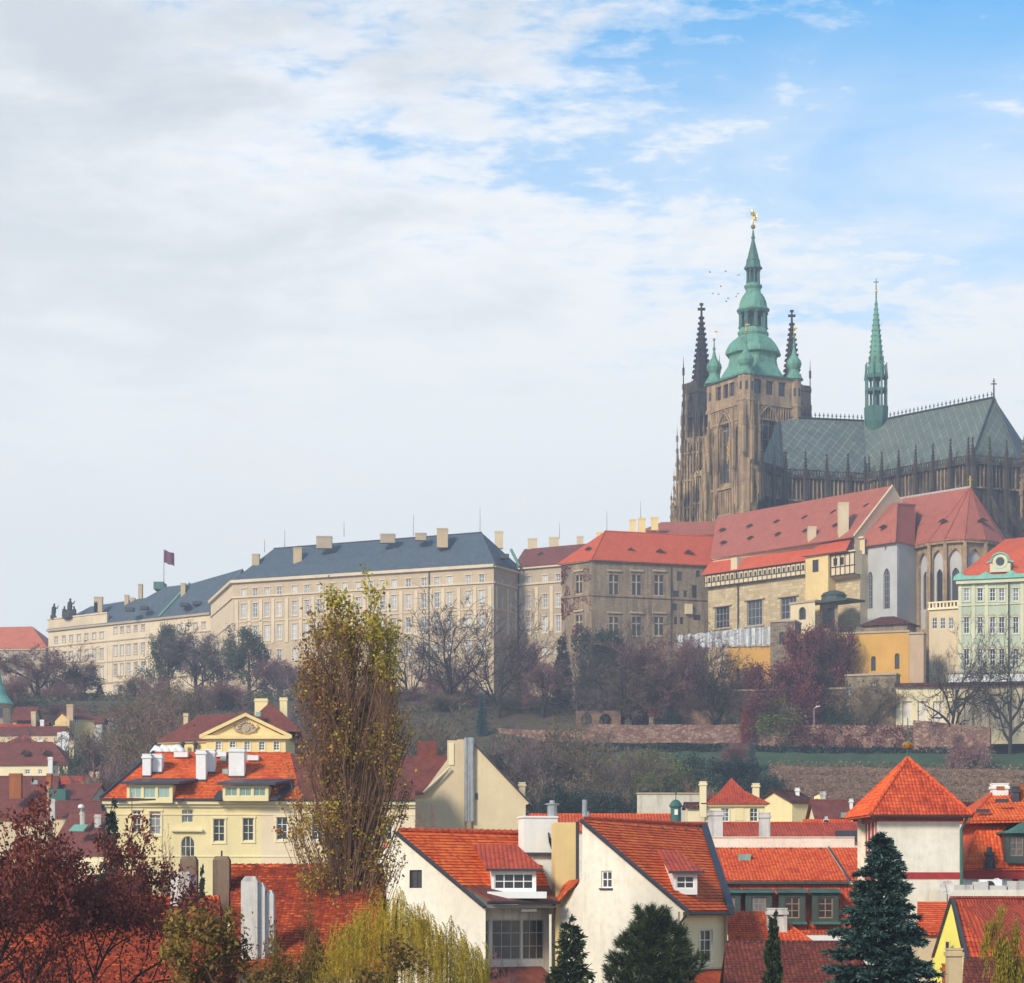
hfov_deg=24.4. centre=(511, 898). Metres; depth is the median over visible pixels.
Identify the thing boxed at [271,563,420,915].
poplar
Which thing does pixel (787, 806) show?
vineyard house
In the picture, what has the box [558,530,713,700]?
stone wing
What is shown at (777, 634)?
stair tower
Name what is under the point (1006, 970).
yellow bush
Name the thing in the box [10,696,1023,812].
hillside terrain
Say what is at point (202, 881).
dwarf conifer
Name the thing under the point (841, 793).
vineyard terrace
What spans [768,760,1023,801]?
vines
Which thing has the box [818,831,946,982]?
spruce
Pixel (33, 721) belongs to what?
hill house
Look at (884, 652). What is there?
building
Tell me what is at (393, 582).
window
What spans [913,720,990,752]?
garden wall
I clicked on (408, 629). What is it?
window
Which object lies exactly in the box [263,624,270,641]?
window
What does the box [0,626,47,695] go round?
palace building
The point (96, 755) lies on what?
slope tree
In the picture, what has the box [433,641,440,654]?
window
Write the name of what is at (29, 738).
slope tree
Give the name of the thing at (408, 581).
window
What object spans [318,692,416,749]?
slope tree
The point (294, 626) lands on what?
window
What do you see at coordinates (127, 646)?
window
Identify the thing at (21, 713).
hill house
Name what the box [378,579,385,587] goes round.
window
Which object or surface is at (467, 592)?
window
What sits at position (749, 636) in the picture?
tarpaulin screen
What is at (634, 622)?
window
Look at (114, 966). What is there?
old house
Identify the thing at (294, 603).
window
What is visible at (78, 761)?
shrub
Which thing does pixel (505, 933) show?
loggia window
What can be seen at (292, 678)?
bare tree
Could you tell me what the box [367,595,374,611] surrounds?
window
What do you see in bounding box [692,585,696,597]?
window
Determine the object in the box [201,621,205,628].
window
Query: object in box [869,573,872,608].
window
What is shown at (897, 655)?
window
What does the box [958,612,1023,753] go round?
gnarled tree
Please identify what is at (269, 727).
pediment house
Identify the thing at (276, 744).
window
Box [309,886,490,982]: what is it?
willow
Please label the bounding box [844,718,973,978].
square tower
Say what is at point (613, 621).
window
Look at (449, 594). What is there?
window
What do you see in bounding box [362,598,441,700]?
bare tree
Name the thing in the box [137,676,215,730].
slope tree
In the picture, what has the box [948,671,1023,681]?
pergola wall
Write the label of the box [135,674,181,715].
slope tree
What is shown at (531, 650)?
bare tree
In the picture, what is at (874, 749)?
hedge
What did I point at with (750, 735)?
shrub
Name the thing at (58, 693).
bare tree
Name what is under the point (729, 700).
bare tree
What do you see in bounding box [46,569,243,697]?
castle wing
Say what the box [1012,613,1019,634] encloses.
window
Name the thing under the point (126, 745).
slope tree
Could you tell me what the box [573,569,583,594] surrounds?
window
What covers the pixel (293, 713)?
slope tree
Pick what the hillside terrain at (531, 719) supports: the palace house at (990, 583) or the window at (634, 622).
the palace house at (990, 583)
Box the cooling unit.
[978,879,1001,889]
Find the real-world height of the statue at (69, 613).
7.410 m
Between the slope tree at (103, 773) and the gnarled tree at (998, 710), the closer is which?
the slope tree at (103, 773)
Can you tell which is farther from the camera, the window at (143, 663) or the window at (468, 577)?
the window at (143, 663)
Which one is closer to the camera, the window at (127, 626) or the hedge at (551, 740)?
the hedge at (551, 740)
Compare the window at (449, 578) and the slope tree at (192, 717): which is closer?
the slope tree at (192, 717)
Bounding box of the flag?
[163,549,173,581]
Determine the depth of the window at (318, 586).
723.92 m
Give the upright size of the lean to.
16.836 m
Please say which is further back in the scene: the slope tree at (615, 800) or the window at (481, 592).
the window at (481, 592)
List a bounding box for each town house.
[0,773,61,885]
[49,783,106,845]
[49,804,106,881]
[50,799,105,836]
[803,816,856,821]
[805,799,860,818]
[960,802,973,827]
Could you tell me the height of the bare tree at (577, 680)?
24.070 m
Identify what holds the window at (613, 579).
in the stone wing at (661, 572)
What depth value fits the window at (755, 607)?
616.18 m
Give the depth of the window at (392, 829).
226.96 m
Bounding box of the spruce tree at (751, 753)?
[743,741,760,793]
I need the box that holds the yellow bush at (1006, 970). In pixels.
[979,900,1023,982]
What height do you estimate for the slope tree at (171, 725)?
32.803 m
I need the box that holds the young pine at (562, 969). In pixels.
[540,914,597,982]
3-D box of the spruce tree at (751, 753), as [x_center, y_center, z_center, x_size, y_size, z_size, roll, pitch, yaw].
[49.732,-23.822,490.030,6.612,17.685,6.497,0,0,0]
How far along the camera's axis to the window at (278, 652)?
729.42 m
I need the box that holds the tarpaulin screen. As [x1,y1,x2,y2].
[677,624,769,648]
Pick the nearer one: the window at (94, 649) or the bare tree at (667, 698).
the bare tree at (667, 698)
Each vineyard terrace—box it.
[763,791,987,801]
[768,766,1023,778]
[768,774,1023,785]
[779,782,1010,793]
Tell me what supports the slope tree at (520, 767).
on the hillside terrain at (531, 719)
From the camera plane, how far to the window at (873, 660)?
563.10 m
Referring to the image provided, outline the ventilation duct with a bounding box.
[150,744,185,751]
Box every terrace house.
[529,813,670,972]
[683,822,856,911]
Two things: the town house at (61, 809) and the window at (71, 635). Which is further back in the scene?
the window at (71, 635)
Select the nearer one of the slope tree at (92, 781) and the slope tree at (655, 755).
the slope tree at (92, 781)
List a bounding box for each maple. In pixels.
[0,777,181,982]
[0,827,286,982]
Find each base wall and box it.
[639,687,844,724]
[844,673,900,725]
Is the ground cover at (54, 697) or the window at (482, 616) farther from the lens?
the window at (482, 616)
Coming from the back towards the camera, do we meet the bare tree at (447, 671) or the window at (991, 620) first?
the bare tree at (447, 671)
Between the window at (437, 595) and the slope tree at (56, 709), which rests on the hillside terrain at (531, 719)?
the slope tree at (56, 709)
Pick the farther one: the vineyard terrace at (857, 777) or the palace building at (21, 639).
the palace building at (21, 639)
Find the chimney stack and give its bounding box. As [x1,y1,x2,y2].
[241,876,274,959]
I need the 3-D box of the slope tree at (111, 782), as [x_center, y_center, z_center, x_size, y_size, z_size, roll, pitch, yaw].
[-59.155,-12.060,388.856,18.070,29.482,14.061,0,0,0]
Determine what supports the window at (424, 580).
in the castle wing at (270, 594)
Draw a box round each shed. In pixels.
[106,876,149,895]
[962,957,1023,982]
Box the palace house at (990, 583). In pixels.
[953,537,1023,670]
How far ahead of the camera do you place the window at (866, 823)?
175.21 m
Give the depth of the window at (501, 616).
705.42 m
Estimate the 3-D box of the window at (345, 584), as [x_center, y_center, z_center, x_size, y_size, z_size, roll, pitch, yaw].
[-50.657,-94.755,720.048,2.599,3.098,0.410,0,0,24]
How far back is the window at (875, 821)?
170.69 m
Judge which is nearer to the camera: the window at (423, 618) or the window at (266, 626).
the window at (423, 618)
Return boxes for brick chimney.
[180,851,198,890]
[213,851,230,914]
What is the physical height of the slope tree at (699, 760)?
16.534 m
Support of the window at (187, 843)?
in the yellow house at (208, 805)
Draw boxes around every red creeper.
[561,565,590,641]
[801,639,860,681]
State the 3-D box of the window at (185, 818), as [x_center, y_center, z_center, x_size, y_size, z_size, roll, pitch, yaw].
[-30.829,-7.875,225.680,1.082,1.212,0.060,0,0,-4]
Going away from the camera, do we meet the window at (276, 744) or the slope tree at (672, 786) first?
the window at (276, 744)
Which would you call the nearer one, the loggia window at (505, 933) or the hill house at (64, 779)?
the loggia window at (505, 933)
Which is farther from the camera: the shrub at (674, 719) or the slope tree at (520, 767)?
the shrub at (674, 719)
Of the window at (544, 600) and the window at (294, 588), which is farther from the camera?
the window at (294, 588)
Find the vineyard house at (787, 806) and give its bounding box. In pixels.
[761,788,825,821]
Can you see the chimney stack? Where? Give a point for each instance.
(257, 900)
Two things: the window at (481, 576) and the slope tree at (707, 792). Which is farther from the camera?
the window at (481, 576)
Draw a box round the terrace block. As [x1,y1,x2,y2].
[789,590,864,633]
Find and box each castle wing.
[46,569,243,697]
[208,515,520,697]
[495,522,584,696]
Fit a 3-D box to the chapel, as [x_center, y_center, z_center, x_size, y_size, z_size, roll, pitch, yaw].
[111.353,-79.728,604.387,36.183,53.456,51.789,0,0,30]
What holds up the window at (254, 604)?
in the castle wing at (270, 594)
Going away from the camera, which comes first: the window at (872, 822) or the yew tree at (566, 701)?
the window at (872, 822)
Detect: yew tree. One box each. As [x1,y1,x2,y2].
[94,684,105,700]
[474,694,488,735]
[550,636,573,706]
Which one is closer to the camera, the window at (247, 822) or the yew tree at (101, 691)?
the window at (247, 822)
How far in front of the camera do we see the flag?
819.95 m
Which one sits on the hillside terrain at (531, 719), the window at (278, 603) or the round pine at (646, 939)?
the round pine at (646, 939)
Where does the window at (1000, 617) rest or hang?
in the palace house at (990, 583)
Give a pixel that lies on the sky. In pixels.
(276, 273)
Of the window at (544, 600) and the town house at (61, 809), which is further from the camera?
the window at (544, 600)
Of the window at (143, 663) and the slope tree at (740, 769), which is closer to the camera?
the slope tree at (740, 769)
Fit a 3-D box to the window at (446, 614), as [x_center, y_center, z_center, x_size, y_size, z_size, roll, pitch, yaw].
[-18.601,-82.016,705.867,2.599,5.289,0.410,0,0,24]
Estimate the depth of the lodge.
573.95 m
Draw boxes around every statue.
[50,603,57,618]
[62,598,76,618]
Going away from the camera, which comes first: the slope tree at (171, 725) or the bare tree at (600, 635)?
the slope tree at (171, 725)
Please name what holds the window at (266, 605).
in the castle wing at (270, 594)
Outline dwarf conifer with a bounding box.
[199,864,204,895]
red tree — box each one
[739,658,829,749]
[765,618,860,750]
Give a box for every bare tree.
[0,640,103,699]
[3,675,36,706]
[35,677,87,700]
[47,660,105,698]
[103,671,160,700]
[131,619,200,694]
[148,623,237,688]
[171,681,258,698]
[190,678,252,711]
[194,646,251,689]
[214,621,283,697]
[236,683,263,699]
[247,650,306,696]
[259,667,329,700]
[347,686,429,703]
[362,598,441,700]
[375,584,541,705]
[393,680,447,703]
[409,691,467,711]
[413,652,491,699]
[425,588,568,717]
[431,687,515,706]
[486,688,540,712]
[503,634,542,704]
[512,655,571,717]
[529,635,616,719]
[562,673,646,743]
[570,600,670,746]
[571,623,630,706]
[592,618,737,744]
[594,653,684,724]
[603,662,686,724]
[655,666,719,720]
[670,615,747,746]
[691,675,768,719]
[710,736,752,778]
[728,668,769,739]
[794,600,868,749]
[836,677,912,752]
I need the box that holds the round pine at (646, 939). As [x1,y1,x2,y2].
[600,901,710,982]
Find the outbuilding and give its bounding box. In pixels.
[682,802,700,821]
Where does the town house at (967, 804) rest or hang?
on the hillside terrain at (531, 719)
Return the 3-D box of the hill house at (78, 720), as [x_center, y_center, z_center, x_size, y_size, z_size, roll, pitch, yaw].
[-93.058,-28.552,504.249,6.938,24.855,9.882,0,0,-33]
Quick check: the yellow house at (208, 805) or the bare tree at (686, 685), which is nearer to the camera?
the yellow house at (208, 805)
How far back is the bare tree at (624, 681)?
565.53 m
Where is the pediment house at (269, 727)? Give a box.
[156,675,301,753]
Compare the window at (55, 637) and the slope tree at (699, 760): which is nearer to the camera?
the slope tree at (699, 760)
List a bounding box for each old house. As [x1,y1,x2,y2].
[0,872,237,982]
[230,863,386,982]
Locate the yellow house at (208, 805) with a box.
[100,747,414,932]
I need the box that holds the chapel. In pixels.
[865,476,1004,682]
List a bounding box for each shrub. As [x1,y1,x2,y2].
[56,736,91,775]
[152,898,432,982]
[246,908,341,982]
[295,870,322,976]
[414,801,436,827]
[483,948,527,982]
[646,703,687,745]
[716,713,741,745]
[735,692,822,753]
[738,703,757,748]
[812,690,861,753]
[943,723,994,768]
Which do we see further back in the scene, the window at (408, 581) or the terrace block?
the window at (408, 581)
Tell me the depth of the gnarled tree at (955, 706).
539.03 m
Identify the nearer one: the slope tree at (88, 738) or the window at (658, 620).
the slope tree at (88, 738)
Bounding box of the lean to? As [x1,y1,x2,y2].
[905,902,947,981]
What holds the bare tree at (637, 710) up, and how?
on the hillside terrain at (531, 719)
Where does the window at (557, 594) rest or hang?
in the castle wing at (540, 569)
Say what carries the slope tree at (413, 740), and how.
on the hillside terrain at (531, 719)
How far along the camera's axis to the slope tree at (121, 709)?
533.53 m
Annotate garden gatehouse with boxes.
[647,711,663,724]
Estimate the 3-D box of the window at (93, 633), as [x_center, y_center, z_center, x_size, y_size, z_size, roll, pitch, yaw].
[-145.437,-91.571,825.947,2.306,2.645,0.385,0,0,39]
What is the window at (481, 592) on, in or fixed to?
in the castle wing at (270, 594)
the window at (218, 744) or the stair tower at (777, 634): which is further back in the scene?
the stair tower at (777, 634)
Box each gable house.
[366,725,531,904]
[931,896,1023,982]
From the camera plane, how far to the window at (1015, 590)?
557.63 m
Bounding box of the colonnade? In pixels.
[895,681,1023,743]
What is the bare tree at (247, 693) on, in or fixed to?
on the hillside terrain at (531, 719)
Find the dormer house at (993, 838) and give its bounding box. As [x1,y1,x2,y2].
[960,783,1023,884]
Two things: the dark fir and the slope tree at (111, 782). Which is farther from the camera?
the slope tree at (111, 782)
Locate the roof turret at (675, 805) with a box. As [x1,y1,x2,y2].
[669,789,681,821]
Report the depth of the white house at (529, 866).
150.29 m
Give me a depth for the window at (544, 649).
709.22 m
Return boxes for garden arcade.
[576,710,620,729]
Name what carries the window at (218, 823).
in the yellow house at (208, 805)
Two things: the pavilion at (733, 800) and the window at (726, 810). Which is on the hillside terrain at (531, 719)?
the pavilion at (733, 800)
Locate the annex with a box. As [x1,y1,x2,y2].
[928,600,957,682]
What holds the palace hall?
on the hillside terrain at (531, 719)
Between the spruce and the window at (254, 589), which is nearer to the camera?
the spruce
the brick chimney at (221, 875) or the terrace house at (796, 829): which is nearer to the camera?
the brick chimney at (221, 875)
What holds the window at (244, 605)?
in the castle wing at (270, 594)
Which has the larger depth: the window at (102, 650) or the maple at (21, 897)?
the window at (102, 650)
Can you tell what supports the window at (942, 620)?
in the annex
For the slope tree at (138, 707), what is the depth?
515.49 m
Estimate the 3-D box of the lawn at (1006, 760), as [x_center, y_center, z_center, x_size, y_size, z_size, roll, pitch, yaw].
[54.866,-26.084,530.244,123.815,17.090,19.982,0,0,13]
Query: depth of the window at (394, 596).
713.39 m
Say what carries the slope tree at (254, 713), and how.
on the hillside terrain at (531, 719)
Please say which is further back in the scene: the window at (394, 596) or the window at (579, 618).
the window at (394, 596)
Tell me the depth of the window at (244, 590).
734.60 m
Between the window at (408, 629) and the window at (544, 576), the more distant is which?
the window at (408, 629)
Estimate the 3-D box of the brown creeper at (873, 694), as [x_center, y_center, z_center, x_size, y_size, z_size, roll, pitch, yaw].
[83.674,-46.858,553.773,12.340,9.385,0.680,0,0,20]
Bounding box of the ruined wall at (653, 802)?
[636,793,698,821]
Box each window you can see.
[54,636,57,643]
[61,635,65,642]
[69,634,72,641]
[76,650,80,661]
[84,649,88,660]
[92,632,95,639]
[92,648,95,660]
[99,647,103,659]
[99,666,103,677]
[113,626,117,633]
[113,645,116,656]
[113,663,117,676]
[119,644,123,655]
[119,663,123,675]
[126,625,130,632]
[126,643,130,655]
[126,662,130,675]
[131,809,142,834]
[133,643,137,654]
[133,661,137,674]
[140,642,144,653]
[140,661,144,673]
[147,810,162,836]
[181,836,194,855]
[182,810,192,822]
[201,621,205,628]
[211,817,226,843]
[215,741,221,751]
[229,741,236,746]
[240,588,246,595]
[240,603,246,618]
[241,816,255,842]
[243,741,250,751]
[251,587,258,595]
[251,602,258,618]
[252,625,258,640]
[258,741,265,751]
[263,586,270,594]
[263,601,270,617]
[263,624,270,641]
[273,741,279,751]
[274,815,288,841]
[275,585,282,593]
[275,601,282,616]
[275,623,282,640]
[275,648,282,661]
[290,584,297,592]
[290,600,297,615]
[290,622,297,639]
[290,648,297,661]
[303,584,310,591]
[303,599,310,615]
[303,622,310,638]
[310,815,323,841]
[315,583,322,591]
[315,598,322,614]
[341,581,348,589]
[354,581,361,588]
[354,596,361,612]
[367,580,374,588]
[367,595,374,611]
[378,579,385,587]
[378,595,385,611]
[381,816,393,842]
[390,578,397,586]
[390,594,397,610]
[390,617,397,630]
[404,577,411,585]
[404,593,411,609]
[404,616,411,633]
[404,643,411,655]
[411,870,421,887]
[420,576,427,584]
[420,592,427,608]
[420,615,427,633]
[433,576,440,584]
[433,591,440,608]
[433,615,440,632]
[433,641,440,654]
[445,575,452,583]
[445,591,452,607]
[446,614,452,631]
[464,574,471,582]
[464,590,471,606]
[465,613,471,630]
[465,639,471,652]
[477,573,485,581]
[477,589,485,605]
[477,613,485,629]
[478,638,485,652]
[486,920,488,959]
[492,920,519,959]
[501,594,504,609]
[501,616,504,632]
[509,596,512,611]
[509,618,512,634]
[522,919,543,958]
[524,575,531,585]
[524,594,531,609]
[524,616,531,634]
[541,574,548,583]
[541,593,548,608]
[541,615,548,633]
[541,646,548,655]
[554,573,560,582]
[554,592,561,607]
[554,614,561,632]
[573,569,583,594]
[573,609,583,635]
[599,871,612,889]
[607,569,620,596]
[607,611,620,636]
[630,569,643,594]
[630,611,643,636]
[652,570,665,595]
[652,612,665,636]
[672,604,676,609]
[673,591,678,596]
[677,572,681,580]
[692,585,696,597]
[694,615,700,619]
[699,928,713,964]
[712,604,731,630]
[720,807,729,821]
[743,597,764,627]
[749,807,758,821]
[777,594,798,619]
[800,607,805,619]
[813,559,818,571]
[822,607,834,627]
[866,823,868,856]
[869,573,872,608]
[869,822,872,850]
[871,656,875,670]
[873,821,876,835]
[885,569,889,608]
[895,653,898,668]
[924,574,925,608]
[932,618,936,628]
[938,570,942,606]
[940,618,944,628]
[949,618,953,628]
[953,568,958,605]
[962,587,970,601]
[962,613,970,634]
[962,645,970,666]
[976,587,983,601]
[976,613,983,634]
[976,645,983,666]
[988,587,996,601]
[988,613,996,634]
[989,645,995,664]
[997,587,1005,601]
[997,613,1005,634]
[997,645,1005,666]
[1011,587,1019,601]
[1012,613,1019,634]
[1012,645,1019,666]
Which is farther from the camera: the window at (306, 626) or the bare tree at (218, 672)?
the window at (306, 626)
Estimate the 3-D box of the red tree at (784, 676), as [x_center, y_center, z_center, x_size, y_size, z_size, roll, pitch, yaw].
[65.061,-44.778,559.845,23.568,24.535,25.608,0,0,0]
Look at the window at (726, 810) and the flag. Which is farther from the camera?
the flag
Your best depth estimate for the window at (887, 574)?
588.25 m
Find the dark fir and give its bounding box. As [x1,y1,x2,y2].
[94,797,122,883]
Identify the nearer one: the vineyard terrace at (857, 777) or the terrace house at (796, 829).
the terrace house at (796, 829)
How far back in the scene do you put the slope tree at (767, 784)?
467.82 m
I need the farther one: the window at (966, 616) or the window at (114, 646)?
the window at (114, 646)
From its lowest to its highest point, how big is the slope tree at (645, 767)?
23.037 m
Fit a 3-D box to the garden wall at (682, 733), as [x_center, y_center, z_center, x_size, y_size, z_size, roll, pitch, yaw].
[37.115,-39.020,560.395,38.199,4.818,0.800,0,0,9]
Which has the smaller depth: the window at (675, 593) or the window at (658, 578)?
the window at (658, 578)
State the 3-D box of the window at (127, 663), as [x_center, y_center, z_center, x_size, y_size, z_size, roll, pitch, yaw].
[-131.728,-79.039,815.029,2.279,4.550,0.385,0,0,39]
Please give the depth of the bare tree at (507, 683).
590.82 m
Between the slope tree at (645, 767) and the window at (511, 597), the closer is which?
the slope tree at (645, 767)
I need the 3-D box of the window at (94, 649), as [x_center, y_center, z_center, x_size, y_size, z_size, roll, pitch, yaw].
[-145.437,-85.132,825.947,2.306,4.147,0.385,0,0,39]
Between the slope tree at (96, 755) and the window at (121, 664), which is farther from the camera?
the window at (121, 664)
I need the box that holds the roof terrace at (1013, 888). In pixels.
[929,881,1023,962]
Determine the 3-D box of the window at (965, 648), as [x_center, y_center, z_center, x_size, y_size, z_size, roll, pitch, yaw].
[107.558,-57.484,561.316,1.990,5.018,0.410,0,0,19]
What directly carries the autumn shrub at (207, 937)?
on the hillside terrain at (531, 719)
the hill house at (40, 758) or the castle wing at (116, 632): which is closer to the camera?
the hill house at (40, 758)
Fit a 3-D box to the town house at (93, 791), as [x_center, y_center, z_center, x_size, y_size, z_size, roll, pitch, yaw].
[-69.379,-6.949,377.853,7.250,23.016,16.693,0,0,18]
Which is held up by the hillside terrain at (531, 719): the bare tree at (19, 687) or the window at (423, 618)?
the bare tree at (19, 687)
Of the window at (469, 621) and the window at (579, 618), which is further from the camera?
the window at (469, 621)
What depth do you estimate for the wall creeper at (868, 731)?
548.88 m
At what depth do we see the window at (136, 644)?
812.73 m
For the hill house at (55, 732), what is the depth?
487.38 m
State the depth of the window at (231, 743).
330.06 m
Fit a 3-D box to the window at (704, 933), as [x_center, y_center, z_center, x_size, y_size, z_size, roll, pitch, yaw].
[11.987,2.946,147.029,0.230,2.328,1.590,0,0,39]
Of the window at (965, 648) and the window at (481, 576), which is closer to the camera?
the window at (965, 648)
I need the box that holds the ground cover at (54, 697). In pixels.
[10,689,762,795]
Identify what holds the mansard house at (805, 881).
on the hillside terrain at (531, 719)
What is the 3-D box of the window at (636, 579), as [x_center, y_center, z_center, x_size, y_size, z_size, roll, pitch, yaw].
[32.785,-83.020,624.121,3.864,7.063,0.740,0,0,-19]
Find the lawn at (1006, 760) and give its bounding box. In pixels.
[498,751,1023,788]
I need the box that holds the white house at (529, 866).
[369,799,734,982]
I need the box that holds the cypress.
[761,909,783,982]
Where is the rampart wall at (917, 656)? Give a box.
[908,632,926,682]
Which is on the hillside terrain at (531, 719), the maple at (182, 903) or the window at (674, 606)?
the maple at (182, 903)
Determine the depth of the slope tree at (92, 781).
399.15 m
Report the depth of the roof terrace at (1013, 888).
162.03 m
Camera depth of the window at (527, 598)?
712.17 m
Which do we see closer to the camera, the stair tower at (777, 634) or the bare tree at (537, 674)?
the stair tower at (777, 634)
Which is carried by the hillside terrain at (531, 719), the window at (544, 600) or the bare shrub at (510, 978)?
the bare shrub at (510, 978)
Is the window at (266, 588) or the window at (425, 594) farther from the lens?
the window at (266, 588)
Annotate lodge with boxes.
[859,616,919,631]
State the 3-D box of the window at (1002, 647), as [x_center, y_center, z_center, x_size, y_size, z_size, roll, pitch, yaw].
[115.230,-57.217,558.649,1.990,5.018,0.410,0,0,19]
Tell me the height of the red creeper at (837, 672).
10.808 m
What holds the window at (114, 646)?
in the castle wing at (116, 632)
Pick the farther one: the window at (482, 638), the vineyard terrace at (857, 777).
the window at (482, 638)
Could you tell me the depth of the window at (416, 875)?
151.41 m
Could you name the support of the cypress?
on the hillside terrain at (531, 719)
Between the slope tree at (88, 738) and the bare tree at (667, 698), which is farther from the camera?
the bare tree at (667, 698)
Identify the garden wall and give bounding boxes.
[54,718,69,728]
[489,728,588,742]
[589,724,748,743]
[752,724,912,747]
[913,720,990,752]
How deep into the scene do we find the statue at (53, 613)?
838.27 m
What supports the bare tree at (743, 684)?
on the hillside terrain at (531, 719)
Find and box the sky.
[0,0,1023,637]
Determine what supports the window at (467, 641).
in the castle wing at (270, 594)
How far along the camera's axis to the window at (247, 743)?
330.14 m
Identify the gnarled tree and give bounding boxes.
[911,611,1005,751]
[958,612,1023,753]
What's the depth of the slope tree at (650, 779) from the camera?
438.77 m
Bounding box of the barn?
[720,940,863,982]
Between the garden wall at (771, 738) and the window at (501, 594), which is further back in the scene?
the window at (501, 594)
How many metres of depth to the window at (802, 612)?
589.69 m
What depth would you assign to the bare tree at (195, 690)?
629.14 m
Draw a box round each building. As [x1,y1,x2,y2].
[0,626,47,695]
[596,510,715,535]
[796,630,911,686]
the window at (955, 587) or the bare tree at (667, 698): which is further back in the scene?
the window at (955, 587)
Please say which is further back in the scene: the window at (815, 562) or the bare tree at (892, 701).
the window at (815, 562)
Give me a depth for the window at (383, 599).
714.96 m
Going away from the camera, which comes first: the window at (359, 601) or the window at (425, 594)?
the window at (425, 594)
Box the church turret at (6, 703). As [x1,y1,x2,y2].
[0,673,13,723]
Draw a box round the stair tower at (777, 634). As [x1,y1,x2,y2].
[769,619,801,688]
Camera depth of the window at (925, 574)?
590.27 m
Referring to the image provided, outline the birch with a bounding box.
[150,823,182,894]
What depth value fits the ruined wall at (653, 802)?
300.00 m
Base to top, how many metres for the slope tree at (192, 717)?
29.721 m
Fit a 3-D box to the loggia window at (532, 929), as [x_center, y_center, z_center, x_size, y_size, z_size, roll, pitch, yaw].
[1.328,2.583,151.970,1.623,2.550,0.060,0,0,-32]
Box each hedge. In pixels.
[495,736,599,751]
[598,742,990,754]
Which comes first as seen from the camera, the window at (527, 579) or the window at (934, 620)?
the window at (934, 620)
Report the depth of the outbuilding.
290.00 m
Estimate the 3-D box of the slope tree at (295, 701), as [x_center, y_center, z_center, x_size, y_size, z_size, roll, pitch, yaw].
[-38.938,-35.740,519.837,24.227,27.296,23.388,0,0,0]
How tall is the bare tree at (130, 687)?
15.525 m
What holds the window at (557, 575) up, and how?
in the castle wing at (540, 569)
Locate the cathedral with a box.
[670,210,1023,538]
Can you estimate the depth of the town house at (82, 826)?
342.00 m
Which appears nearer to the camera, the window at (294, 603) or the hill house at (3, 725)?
the hill house at (3, 725)
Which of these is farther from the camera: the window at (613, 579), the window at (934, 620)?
the window at (613, 579)
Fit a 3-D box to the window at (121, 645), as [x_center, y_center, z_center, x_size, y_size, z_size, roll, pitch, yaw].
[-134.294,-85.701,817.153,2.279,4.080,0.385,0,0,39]
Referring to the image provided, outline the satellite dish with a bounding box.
[940,880,953,901]
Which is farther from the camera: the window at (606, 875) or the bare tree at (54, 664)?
the bare tree at (54, 664)
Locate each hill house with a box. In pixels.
[0,724,31,726]
[0,726,73,750]
[0,740,87,775]
[9,735,35,741]
[11,707,41,723]
[16,711,51,725]
[52,704,96,772]
[60,772,98,784]
[93,716,108,760]
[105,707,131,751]
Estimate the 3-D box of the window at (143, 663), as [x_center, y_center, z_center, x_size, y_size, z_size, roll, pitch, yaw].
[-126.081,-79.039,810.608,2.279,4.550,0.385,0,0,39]
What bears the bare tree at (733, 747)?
on the hillside terrain at (531, 719)
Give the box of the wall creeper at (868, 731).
[775,722,912,746]
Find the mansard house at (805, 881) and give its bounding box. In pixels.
[707,810,856,939]
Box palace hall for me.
[701,485,902,681]
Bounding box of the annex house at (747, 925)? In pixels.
[727,908,811,939]
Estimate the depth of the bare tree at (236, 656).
668.93 m
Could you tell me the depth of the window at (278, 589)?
729.42 m
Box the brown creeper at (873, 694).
[845,678,895,717]
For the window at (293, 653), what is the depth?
727.28 m
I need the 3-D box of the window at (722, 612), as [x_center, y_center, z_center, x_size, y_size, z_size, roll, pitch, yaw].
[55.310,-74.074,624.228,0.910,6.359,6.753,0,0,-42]
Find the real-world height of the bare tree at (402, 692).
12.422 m
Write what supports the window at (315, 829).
in the yellow house at (208, 805)
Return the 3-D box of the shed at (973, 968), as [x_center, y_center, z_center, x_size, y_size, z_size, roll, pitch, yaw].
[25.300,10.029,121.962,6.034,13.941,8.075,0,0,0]
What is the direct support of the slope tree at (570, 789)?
on the hillside terrain at (531, 719)
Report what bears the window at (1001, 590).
in the palace house at (990, 583)
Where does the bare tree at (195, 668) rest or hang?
on the hillside terrain at (531, 719)
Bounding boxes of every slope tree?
[0,721,62,746]
[34,701,97,719]
[58,724,150,778]
[64,722,100,772]
[68,752,129,788]
[75,746,127,789]
[86,693,179,779]
[94,687,187,748]
[95,689,155,744]
[98,739,150,788]
[111,695,218,774]
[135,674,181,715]
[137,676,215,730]
[147,694,207,731]
[230,697,344,754]
[233,691,310,754]
[277,675,375,744]
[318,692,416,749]
[389,695,474,759]
[456,717,573,812]
[496,701,627,807]
[496,735,570,815]
[521,765,656,815]
[525,782,587,815]
[570,785,651,812]
[571,728,643,810]
[589,736,677,801]
[605,745,667,780]
[628,767,666,812]
[637,753,717,798]
[647,748,714,784]
[672,754,773,794]
[679,774,713,798]
[754,770,790,797]
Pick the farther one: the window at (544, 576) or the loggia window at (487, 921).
the window at (544, 576)
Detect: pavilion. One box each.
[696,778,769,821]
[727,644,769,689]
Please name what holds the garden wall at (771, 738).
on the hillside terrain at (531, 719)

